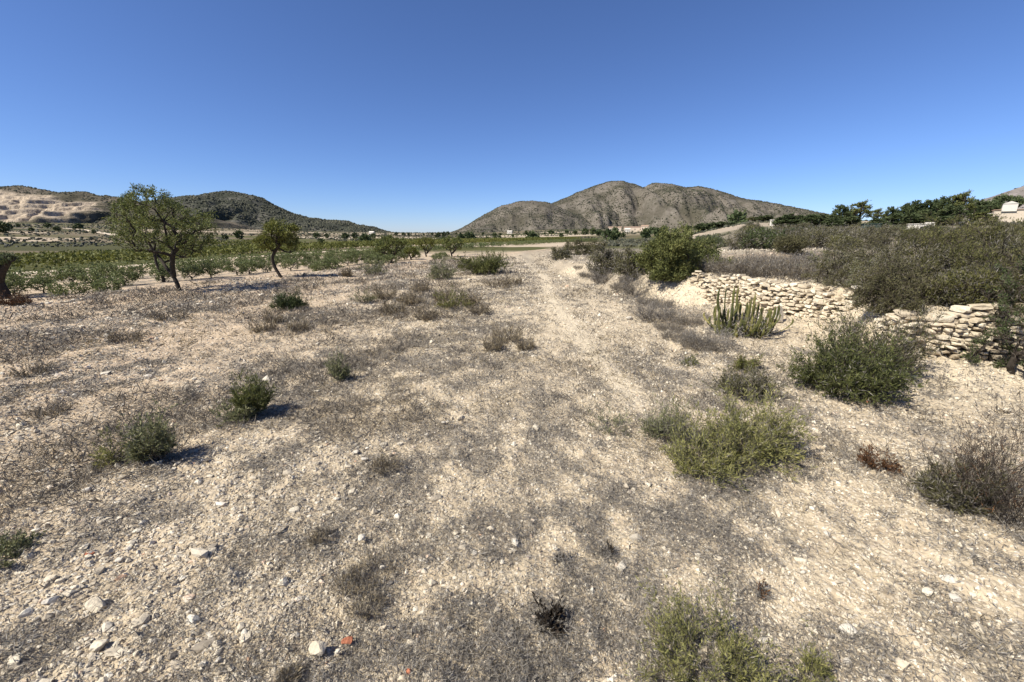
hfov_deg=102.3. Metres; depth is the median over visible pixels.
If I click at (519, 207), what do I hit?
hillside scrub
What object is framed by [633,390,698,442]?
spreading broom
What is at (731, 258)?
dead scrub bush
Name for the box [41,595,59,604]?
field stone
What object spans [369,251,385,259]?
grape vine
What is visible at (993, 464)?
twiggy bush
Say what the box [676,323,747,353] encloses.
dry bush
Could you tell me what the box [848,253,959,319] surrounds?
thicket bush
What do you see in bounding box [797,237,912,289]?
thicket bush
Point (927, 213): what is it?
pine tree
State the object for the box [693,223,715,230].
pine tree
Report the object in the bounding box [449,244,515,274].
broom shrub
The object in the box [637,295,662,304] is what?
dead scrub bush
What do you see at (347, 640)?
brick fragment
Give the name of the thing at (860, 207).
pine tree
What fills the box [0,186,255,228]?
quarry hill
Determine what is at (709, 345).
dead scrub bush
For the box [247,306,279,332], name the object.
dry weed
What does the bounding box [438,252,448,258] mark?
grape vine
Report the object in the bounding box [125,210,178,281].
almond tree
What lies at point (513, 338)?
dry weed
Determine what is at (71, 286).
grape vine
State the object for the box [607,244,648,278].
bank bush
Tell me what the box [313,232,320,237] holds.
distant tree
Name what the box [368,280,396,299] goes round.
dry weed
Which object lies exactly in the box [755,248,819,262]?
dead scrub bush
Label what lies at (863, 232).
bank bush
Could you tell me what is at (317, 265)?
grape vine
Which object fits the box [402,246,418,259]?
almond tree
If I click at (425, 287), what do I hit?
dry weed
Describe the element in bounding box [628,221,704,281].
bank bush
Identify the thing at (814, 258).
thicket bush
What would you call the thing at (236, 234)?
distant tree
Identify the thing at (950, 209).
pine tree
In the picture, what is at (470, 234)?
distant tree
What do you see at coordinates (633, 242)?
plain scrub
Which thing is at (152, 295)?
dry ground cover
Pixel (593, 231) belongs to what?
distant tree
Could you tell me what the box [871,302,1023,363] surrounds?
dry stone wall
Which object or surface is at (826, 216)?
pine tree
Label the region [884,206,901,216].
pine tree
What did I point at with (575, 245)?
bank bush
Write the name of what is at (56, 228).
distant tree
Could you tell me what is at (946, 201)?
pine tree
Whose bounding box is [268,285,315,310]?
green shrub
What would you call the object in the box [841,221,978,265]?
thicket bush
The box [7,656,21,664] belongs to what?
field stone
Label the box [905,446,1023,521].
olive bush
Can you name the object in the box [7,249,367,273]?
path
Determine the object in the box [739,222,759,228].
terrace bush
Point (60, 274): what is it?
grape vine
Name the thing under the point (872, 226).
green cabin
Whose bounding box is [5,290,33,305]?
dry weed
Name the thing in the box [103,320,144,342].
dry weed
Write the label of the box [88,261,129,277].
grape vine
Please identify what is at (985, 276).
thicket bush
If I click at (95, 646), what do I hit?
field stone
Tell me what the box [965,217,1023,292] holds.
thicket bush
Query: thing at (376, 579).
dry weed
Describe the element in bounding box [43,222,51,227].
distant tree
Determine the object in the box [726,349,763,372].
spreading broom
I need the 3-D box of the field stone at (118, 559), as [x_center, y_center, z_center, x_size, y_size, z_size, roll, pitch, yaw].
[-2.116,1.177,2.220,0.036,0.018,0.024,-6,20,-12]
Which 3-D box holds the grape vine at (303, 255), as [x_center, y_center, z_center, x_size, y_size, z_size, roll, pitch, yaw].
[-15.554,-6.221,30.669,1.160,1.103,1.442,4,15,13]
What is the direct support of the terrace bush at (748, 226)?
on the ground at (528, 252)
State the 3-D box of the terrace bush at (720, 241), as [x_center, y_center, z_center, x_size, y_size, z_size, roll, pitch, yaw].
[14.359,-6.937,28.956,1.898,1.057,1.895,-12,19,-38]
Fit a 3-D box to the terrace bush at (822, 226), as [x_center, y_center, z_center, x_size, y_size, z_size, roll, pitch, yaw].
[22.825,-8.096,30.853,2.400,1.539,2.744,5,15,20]
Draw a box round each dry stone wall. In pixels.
[689,270,859,321]
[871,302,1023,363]
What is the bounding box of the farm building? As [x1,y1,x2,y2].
[624,227,640,230]
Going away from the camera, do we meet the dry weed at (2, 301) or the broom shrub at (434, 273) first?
the dry weed at (2, 301)
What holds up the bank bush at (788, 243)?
on the ground at (528, 252)
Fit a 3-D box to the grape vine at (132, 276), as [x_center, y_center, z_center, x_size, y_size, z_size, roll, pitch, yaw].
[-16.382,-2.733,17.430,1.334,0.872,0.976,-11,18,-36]
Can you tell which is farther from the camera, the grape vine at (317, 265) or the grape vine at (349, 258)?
the grape vine at (349, 258)
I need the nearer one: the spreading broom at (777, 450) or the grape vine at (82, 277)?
the spreading broom at (777, 450)
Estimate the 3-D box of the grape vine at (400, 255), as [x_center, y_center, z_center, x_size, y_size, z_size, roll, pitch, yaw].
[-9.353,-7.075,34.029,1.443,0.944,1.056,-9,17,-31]
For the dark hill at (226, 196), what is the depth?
1446.89 m
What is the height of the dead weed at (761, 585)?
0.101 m
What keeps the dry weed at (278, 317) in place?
on the ground at (528, 252)
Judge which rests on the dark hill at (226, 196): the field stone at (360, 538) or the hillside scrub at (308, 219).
the hillside scrub at (308, 219)
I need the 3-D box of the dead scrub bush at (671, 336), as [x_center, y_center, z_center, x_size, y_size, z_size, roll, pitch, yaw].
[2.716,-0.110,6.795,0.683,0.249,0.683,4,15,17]
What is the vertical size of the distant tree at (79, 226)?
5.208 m
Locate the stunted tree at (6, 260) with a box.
[0,250,20,298]
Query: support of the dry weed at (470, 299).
on the ground at (528, 252)
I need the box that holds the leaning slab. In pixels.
[774,306,783,321]
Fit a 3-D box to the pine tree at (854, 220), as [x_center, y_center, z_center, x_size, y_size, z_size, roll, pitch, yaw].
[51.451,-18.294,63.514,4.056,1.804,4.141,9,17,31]
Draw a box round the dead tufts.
[0,272,1023,681]
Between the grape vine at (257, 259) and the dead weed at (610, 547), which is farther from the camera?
the grape vine at (257, 259)
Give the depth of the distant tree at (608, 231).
139.83 m
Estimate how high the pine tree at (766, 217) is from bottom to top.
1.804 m
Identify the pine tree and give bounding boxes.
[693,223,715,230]
[711,221,728,227]
[753,215,773,220]
[771,213,810,227]
[796,214,822,224]
[807,214,836,225]
[818,217,845,227]
[831,204,852,219]
[840,216,862,226]
[850,199,873,219]
[857,217,892,227]
[870,207,886,219]
[883,213,929,225]
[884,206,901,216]
[898,202,913,214]
[903,209,934,221]
[911,200,921,211]
[918,199,937,216]
[924,216,955,225]
[932,194,966,214]
[935,204,971,221]
[951,189,976,224]
[966,198,987,221]
[972,210,994,221]
[985,200,1005,212]
[991,193,1023,207]
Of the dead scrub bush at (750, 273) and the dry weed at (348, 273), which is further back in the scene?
the dry weed at (348, 273)
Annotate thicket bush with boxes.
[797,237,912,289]
[798,249,875,278]
[840,253,910,297]
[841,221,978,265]
[846,238,982,304]
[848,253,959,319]
[889,212,1023,272]
[905,232,1009,296]
[907,220,1023,258]
[910,237,1023,304]
[913,259,1023,316]
[921,213,1023,260]
[957,254,1023,301]
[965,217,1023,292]
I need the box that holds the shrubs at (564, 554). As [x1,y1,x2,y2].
[0,246,1023,681]
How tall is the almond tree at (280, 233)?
2.473 m
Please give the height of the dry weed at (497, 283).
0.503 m
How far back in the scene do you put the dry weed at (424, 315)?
8.42 m
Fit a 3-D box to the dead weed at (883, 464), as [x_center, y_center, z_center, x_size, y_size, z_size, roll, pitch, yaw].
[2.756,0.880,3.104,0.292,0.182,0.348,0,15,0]
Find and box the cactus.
[691,285,811,342]
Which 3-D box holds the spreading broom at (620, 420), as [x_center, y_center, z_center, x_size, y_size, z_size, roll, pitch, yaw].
[0.916,0.682,3.690,0.429,0.306,0.424,-14,20,-42]
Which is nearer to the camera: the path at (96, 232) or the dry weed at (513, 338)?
the dry weed at (513, 338)
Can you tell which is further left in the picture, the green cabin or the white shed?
the green cabin
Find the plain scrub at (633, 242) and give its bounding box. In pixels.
[0,219,1021,246]
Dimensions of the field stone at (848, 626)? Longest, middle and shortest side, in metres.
0.063 x 0.044 x 0.042 m
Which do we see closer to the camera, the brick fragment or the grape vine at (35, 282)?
the brick fragment
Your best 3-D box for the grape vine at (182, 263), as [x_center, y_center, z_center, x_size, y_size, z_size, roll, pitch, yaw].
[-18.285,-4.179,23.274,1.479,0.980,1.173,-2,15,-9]
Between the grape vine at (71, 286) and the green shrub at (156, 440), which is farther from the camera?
the grape vine at (71, 286)
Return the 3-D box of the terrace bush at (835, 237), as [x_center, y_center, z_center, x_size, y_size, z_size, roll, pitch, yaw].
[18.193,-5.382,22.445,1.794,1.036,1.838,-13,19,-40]
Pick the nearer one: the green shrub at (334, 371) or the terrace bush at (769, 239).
the green shrub at (334, 371)
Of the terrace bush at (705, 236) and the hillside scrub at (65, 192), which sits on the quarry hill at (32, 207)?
the hillside scrub at (65, 192)
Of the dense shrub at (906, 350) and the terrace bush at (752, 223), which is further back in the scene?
the terrace bush at (752, 223)
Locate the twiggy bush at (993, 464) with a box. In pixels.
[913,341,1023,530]
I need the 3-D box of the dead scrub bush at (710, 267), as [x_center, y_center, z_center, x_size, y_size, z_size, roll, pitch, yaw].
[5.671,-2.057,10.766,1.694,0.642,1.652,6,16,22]
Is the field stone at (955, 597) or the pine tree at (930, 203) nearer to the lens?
the field stone at (955, 597)
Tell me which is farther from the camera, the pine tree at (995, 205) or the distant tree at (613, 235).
the distant tree at (613, 235)
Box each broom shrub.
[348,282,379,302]
[356,258,387,273]
[425,251,456,279]
[433,281,474,309]
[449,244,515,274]
[624,561,802,681]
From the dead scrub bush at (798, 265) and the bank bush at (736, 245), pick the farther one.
the bank bush at (736, 245)
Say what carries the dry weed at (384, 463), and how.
on the ground at (528, 252)
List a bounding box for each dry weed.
[0,288,28,305]
[4,355,54,376]
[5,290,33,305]
[21,395,78,418]
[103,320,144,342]
[146,303,190,320]
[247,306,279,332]
[261,308,286,322]
[270,657,305,681]
[286,312,311,331]
[305,516,332,547]
[329,552,370,599]
[337,266,353,276]
[341,570,393,622]
[344,527,397,591]
[361,440,403,475]
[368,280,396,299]
[373,288,408,314]
[395,280,427,305]
[408,271,433,291]
[412,295,442,320]
[428,283,455,301]
[453,289,485,304]
[467,299,491,314]
[478,327,506,351]
[480,273,514,287]
[489,319,526,343]
[497,273,524,285]
[514,331,536,350]
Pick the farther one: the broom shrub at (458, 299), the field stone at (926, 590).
the broom shrub at (458, 299)
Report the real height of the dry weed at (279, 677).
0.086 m
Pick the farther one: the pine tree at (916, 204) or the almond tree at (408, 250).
the pine tree at (916, 204)
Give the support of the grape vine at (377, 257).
on the ground at (528, 252)
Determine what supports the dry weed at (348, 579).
on the ground at (528, 252)
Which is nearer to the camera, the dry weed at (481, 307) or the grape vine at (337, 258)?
the dry weed at (481, 307)
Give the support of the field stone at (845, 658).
on the ground at (528, 252)
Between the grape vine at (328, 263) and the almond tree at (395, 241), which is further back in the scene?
the almond tree at (395, 241)
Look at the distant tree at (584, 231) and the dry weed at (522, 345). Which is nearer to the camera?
the dry weed at (522, 345)
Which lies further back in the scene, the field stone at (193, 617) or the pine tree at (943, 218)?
the pine tree at (943, 218)
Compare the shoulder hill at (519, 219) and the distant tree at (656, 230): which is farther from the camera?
the shoulder hill at (519, 219)
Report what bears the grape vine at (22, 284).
on the ground at (528, 252)
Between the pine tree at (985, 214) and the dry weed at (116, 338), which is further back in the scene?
the pine tree at (985, 214)
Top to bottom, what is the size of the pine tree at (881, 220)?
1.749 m
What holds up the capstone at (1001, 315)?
on the dry stone wall at (965, 317)
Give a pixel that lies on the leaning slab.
(781, 313)
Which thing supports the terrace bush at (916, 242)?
on the ground at (528, 252)
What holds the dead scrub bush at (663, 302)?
on the ground at (528, 252)
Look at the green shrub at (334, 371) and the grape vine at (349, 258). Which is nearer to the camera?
the green shrub at (334, 371)
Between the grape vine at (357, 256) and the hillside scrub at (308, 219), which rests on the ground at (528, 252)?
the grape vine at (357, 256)
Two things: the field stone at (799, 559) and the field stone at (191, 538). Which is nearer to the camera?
the field stone at (799, 559)
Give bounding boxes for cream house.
[969,201,1023,222]
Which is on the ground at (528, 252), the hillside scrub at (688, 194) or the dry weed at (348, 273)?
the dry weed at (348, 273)
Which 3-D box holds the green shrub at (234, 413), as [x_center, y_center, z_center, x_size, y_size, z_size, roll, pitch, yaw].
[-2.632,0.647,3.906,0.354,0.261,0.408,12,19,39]
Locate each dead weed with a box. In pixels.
[530,591,569,639]
[599,540,614,556]
[756,579,769,599]
[856,441,903,478]
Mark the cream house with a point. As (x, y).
(1008, 210)
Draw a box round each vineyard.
[6,238,597,281]
[8,236,580,270]
[172,236,436,246]
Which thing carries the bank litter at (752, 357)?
on the ground at (528, 252)
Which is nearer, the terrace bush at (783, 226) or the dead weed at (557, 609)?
the dead weed at (557, 609)
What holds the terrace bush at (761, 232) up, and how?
on the ground at (528, 252)
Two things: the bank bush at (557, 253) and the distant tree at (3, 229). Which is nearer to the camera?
the bank bush at (557, 253)
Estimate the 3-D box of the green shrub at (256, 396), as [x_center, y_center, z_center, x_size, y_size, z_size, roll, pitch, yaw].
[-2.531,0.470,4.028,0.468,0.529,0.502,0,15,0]
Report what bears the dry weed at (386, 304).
on the ground at (528, 252)
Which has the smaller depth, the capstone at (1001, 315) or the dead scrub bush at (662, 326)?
the capstone at (1001, 315)
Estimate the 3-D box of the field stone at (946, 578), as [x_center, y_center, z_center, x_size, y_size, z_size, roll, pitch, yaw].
[2.226,1.208,2.098,0.077,0.020,0.055,-8,17,13]
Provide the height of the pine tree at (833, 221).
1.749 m
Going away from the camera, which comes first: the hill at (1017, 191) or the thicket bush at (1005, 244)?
the thicket bush at (1005, 244)
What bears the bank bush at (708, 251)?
on the ground at (528, 252)
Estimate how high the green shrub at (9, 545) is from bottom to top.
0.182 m
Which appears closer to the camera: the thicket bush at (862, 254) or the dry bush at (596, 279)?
the thicket bush at (862, 254)
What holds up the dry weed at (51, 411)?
on the ground at (528, 252)
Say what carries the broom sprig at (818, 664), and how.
on the ground at (528, 252)
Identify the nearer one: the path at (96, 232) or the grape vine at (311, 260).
the grape vine at (311, 260)
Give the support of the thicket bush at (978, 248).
on the ground at (528, 252)
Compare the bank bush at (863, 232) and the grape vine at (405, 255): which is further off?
the grape vine at (405, 255)
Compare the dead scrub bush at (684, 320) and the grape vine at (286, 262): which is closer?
the dead scrub bush at (684, 320)
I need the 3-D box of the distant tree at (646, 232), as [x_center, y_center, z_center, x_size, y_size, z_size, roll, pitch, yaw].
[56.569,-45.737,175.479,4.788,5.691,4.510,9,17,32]
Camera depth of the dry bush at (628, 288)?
11.38 m
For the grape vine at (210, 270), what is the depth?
20.51 m
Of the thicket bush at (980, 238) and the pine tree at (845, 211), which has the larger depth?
the pine tree at (845, 211)
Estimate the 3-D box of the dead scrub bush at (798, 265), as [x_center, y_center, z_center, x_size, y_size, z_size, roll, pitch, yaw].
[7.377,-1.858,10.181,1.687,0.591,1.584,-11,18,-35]
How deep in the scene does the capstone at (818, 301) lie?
7.54 m
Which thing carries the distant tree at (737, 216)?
on the ground at (528, 252)
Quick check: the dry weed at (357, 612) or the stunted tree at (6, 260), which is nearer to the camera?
the dry weed at (357, 612)
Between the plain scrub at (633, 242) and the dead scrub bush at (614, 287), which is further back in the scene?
the plain scrub at (633, 242)
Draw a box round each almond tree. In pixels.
[102,183,220,290]
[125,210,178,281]
[250,217,302,277]
[372,234,411,262]
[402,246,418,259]
[416,237,434,256]
[441,235,464,256]
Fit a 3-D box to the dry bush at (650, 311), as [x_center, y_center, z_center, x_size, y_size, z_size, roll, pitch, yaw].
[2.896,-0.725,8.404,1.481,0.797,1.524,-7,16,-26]
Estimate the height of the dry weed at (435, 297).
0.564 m
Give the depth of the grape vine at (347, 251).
34.51 m
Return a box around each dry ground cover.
[0,245,1023,536]
[6,350,1023,681]
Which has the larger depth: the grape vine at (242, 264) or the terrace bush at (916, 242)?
the terrace bush at (916, 242)
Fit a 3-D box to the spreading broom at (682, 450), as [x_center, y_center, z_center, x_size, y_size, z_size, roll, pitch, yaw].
[1.523,0.741,2.992,0.783,0.526,0.742,0,15,0]
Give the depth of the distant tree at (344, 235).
246.48 m
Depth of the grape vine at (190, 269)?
19.57 m
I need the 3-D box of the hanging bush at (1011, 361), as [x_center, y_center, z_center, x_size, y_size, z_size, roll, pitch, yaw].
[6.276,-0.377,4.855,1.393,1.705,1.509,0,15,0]
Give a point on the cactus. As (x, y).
(759, 329)
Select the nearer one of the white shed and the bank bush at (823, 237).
the bank bush at (823, 237)
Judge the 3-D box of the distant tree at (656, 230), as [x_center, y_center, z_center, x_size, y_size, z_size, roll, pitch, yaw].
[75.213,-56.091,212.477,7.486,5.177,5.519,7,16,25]
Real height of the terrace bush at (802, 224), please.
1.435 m
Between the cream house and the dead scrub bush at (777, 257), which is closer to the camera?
the dead scrub bush at (777, 257)
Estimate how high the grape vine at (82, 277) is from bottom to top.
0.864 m
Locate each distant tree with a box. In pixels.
[0,220,9,232]
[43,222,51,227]
[52,226,61,230]
[74,223,83,228]
[233,230,243,238]
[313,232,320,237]
[341,232,348,238]
[351,232,358,238]
[357,234,372,240]
[458,233,464,238]
[466,231,475,238]
[527,230,537,237]
[581,228,588,234]
[590,227,595,234]
[600,228,614,239]
[609,230,617,239]
[640,227,651,238]
[651,227,663,236]
[727,209,747,222]
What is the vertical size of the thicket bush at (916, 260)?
1.105 m
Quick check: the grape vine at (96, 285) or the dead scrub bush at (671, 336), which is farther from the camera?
the grape vine at (96, 285)
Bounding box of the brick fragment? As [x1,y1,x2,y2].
[341,636,352,643]
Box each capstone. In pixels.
[813,298,832,304]
[928,313,954,322]
[975,311,1003,320]
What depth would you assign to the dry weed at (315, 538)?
2.38 m
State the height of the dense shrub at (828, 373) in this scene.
0.911 m
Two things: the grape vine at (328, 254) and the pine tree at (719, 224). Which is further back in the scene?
the pine tree at (719, 224)
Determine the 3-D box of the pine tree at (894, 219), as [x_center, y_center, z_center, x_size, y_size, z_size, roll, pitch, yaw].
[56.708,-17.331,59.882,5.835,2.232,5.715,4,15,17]
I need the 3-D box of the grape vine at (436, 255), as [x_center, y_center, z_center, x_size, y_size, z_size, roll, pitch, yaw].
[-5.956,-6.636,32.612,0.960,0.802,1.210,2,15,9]
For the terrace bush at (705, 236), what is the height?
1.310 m
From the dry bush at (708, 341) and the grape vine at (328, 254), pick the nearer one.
the dry bush at (708, 341)
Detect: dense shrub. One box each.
[776,310,935,407]
[809,284,960,374]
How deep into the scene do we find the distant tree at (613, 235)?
132.04 m
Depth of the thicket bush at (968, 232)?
9.11 m
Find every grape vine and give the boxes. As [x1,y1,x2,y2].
[5,271,29,288]
[5,277,32,294]
[26,271,59,285]
[29,276,54,293]
[42,280,93,296]
[51,262,86,281]
[74,268,106,288]
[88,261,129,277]
[90,273,128,291]
[104,267,144,285]
[125,263,146,278]
[147,266,178,281]
[175,259,201,274]
[177,263,203,279]
[195,261,223,277]
[196,257,216,272]
[215,259,232,269]
[222,259,248,274]
[239,257,258,273]
[248,255,266,265]
[256,259,275,271]
[266,254,283,264]
[280,258,300,270]
[281,253,298,261]
[292,251,310,261]
[300,257,314,268]
[308,260,326,270]
[309,253,322,260]
[323,254,339,265]
[323,256,345,269]
[324,251,335,256]
[339,254,353,264]
[341,249,356,256]
[348,251,367,263]
[364,254,385,265]
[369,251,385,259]
[380,253,397,264]
[393,251,406,260]
[398,250,408,259]
[431,252,442,259]
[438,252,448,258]
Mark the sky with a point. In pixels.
(400, 116)
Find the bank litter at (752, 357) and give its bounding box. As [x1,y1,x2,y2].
[546,266,1023,447]
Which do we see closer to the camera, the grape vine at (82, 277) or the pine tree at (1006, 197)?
the grape vine at (82, 277)
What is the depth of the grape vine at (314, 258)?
31.52 m
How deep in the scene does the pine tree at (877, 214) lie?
76.26 m
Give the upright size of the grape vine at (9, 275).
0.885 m
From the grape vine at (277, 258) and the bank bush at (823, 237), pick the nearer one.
the bank bush at (823, 237)
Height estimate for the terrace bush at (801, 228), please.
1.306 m
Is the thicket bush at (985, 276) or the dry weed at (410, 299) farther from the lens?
the dry weed at (410, 299)
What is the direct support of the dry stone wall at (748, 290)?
on the ground at (528, 252)
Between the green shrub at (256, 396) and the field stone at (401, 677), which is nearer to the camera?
the field stone at (401, 677)
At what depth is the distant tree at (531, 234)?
166.10 m
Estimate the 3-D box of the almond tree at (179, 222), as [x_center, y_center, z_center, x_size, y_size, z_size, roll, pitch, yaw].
[-10.304,-3.015,12.338,2.713,3.229,2.817,-13,19,-41]
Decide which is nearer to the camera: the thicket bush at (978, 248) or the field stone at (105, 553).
the field stone at (105, 553)
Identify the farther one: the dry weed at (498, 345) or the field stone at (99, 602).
the dry weed at (498, 345)
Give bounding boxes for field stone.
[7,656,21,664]
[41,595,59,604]
[43,574,57,581]
[55,578,64,583]
[84,596,106,612]
[90,639,109,651]
[102,548,115,556]
[115,557,122,561]
[186,614,199,624]
[188,536,196,540]
[308,640,326,655]
[358,534,364,540]
[398,675,406,681]
[794,557,806,562]
[838,623,857,633]
[842,657,851,664]
[894,657,909,669]
[922,587,932,595]
[939,574,956,583]
[948,593,961,601]
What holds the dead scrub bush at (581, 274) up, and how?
on the ground at (528, 252)
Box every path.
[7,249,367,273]
[62,228,114,234]
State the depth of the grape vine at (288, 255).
29.36 m
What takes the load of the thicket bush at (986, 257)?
on the ground at (528, 252)
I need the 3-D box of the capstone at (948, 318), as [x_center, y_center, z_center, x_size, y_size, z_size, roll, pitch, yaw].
[5.502,-0.296,5.295,0.225,0.094,0.148,7,18,15]
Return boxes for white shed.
[907,222,934,229]
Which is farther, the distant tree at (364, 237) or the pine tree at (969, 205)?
the distant tree at (364, 237)
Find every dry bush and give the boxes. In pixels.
[580,260,613,283]
[612,263,655,297]
[620,288,698,322]
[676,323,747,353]
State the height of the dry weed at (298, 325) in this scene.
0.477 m
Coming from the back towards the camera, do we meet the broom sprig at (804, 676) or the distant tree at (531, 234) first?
the distant tree at (531, 234)
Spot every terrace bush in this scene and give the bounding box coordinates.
[693,234,721,243]
[706,236,728,247]
[736,223,785,248]
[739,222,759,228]
[739,224,767,234]
[757,235,787,245]
[771,224,793,229]
[774,227,806,246]
[793,226,810,234]
[795,222,812,228]
[803,223,833,233]
[825,233,866,249]
[848,221,869,230]
[908,231,932,247]
[926,226,982,247]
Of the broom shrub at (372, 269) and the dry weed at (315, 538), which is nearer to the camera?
the dry weed at (315, 538)
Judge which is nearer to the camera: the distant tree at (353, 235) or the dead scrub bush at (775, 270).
the dead scrub bush at (775, 270)
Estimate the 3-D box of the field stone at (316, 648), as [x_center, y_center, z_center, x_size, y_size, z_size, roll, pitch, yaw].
[-0.817,1.293,1.731,0.070,0.054,0.048,14,14,1]
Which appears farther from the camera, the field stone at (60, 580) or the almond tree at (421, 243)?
the almond tree at (421, 243)
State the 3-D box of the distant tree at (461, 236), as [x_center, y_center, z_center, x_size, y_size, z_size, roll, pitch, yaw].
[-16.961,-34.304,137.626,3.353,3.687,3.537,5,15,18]
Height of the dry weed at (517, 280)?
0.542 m
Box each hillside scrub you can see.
[0,185,198,224]
[141,190,390,232]
[452,200,595,232]
[552,181,862,228]
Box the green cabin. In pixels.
[861,223,882,227]
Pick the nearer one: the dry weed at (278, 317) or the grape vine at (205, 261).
the dry weed at (278, 317)
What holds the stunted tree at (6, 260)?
on the ground at (528, 252)
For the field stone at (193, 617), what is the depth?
1.86 m
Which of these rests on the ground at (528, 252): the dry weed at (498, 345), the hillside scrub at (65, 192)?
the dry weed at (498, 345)
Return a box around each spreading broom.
[584,401,631,436]
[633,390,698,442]
[657,395,772,490]
[680,353,697,365]
[684,363,818,481]
[702,360,788,401]
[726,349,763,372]
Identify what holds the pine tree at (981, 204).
on the ground at (528, 252)
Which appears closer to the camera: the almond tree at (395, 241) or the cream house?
the almond tree at (395, 241)
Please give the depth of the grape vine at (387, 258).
27.55 m
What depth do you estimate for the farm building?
453.50 m
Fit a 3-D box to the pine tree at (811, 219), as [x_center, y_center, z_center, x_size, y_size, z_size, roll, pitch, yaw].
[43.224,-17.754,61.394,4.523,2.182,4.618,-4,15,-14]
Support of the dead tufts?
on the ground at (528, 252)
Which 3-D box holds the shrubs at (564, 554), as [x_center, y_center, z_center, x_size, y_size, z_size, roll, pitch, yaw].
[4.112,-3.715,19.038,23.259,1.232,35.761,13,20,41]
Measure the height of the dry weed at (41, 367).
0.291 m
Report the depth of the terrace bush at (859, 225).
50.96 m
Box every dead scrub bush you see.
[572,264,583,268]
[577,271,592,276]
[607,282,625,290]
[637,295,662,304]
[647,295,676,307]
[651,317,687,332]
[656,327,696,342]
[668,311,705,326]
[679,330,725,350]
[690,246,769,270]
[696,250,758,274]
[732,249,809,268]
[732,250,811,277]
[748,250,843,280]
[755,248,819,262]
[774,255,847,273]
[800,244,871,264]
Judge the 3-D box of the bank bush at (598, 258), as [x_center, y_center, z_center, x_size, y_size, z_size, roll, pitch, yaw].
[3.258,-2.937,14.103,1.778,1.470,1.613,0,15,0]
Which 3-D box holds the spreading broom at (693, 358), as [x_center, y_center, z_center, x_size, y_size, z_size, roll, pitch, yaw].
[2.415,0.246,5.577,0.261,0.221,0.332,10,18,34]
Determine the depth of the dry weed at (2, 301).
10.28 m
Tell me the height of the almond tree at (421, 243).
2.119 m
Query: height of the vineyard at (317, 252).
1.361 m
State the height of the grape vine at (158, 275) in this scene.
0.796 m
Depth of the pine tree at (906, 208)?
79.53 m
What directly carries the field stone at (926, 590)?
on the ground at (528, 252)
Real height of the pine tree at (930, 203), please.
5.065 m
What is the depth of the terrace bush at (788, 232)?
23.52 m
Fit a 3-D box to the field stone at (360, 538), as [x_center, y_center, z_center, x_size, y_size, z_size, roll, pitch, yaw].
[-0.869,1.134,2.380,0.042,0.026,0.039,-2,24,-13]
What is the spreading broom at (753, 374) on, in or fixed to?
on the ground at (528, 252)
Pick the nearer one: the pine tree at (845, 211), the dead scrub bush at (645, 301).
the dead scrub bush at (645, 301)
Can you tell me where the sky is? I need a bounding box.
[0,0,1023,232]
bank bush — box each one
[550,247,574,259]
[563,237,606,254]
[583,233,624,274]
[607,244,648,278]
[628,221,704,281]
[673,233,737,271]
[720,227,762,249]
[770,232,814,253]
[796,223,860,247]
[830,221,909,248]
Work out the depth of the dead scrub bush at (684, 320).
7.98 m
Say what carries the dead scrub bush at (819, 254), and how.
on the ground at (528, 252)
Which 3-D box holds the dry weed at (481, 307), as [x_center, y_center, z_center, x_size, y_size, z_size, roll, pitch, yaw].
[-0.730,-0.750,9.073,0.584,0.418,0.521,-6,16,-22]
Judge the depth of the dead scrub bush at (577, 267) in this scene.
16.81 m
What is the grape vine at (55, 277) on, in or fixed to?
on the ground at (528, 252)
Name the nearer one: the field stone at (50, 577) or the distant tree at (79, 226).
the field stone at (50, 577)
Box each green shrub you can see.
[0,527,49,567]
[88,420,130,471]
[102,386,186,463]
[208,398,261,427]
[224,368,280,415]
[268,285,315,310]
[323,351,352,380]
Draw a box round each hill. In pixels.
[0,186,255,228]
[150,191,386,231]
[451,201,595,232]
[553,181,829,228]
[964,186,1023,219]
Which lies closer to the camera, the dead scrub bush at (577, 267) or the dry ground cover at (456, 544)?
the dry ground cover at (456, 544)
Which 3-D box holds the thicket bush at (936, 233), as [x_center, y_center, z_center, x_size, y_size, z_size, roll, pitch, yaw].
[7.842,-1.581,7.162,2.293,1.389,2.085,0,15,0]
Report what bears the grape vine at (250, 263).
on the ground at (528, 252)
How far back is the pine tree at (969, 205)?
77.44 m
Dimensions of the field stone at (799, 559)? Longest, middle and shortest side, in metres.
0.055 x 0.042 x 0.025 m
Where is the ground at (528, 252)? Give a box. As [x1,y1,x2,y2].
[0,222,1023,681]
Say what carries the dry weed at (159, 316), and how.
on the ground at (528, 252)
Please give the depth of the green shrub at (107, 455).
3.16 m
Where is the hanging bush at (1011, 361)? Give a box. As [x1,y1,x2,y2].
[950,247,1023,374]
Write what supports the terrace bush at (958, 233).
on the ground at (528, 252)
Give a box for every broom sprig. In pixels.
[780,659,819,681]
[796,618,837,681]
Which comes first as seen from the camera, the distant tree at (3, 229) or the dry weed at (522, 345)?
the dry weed at (522, 345)

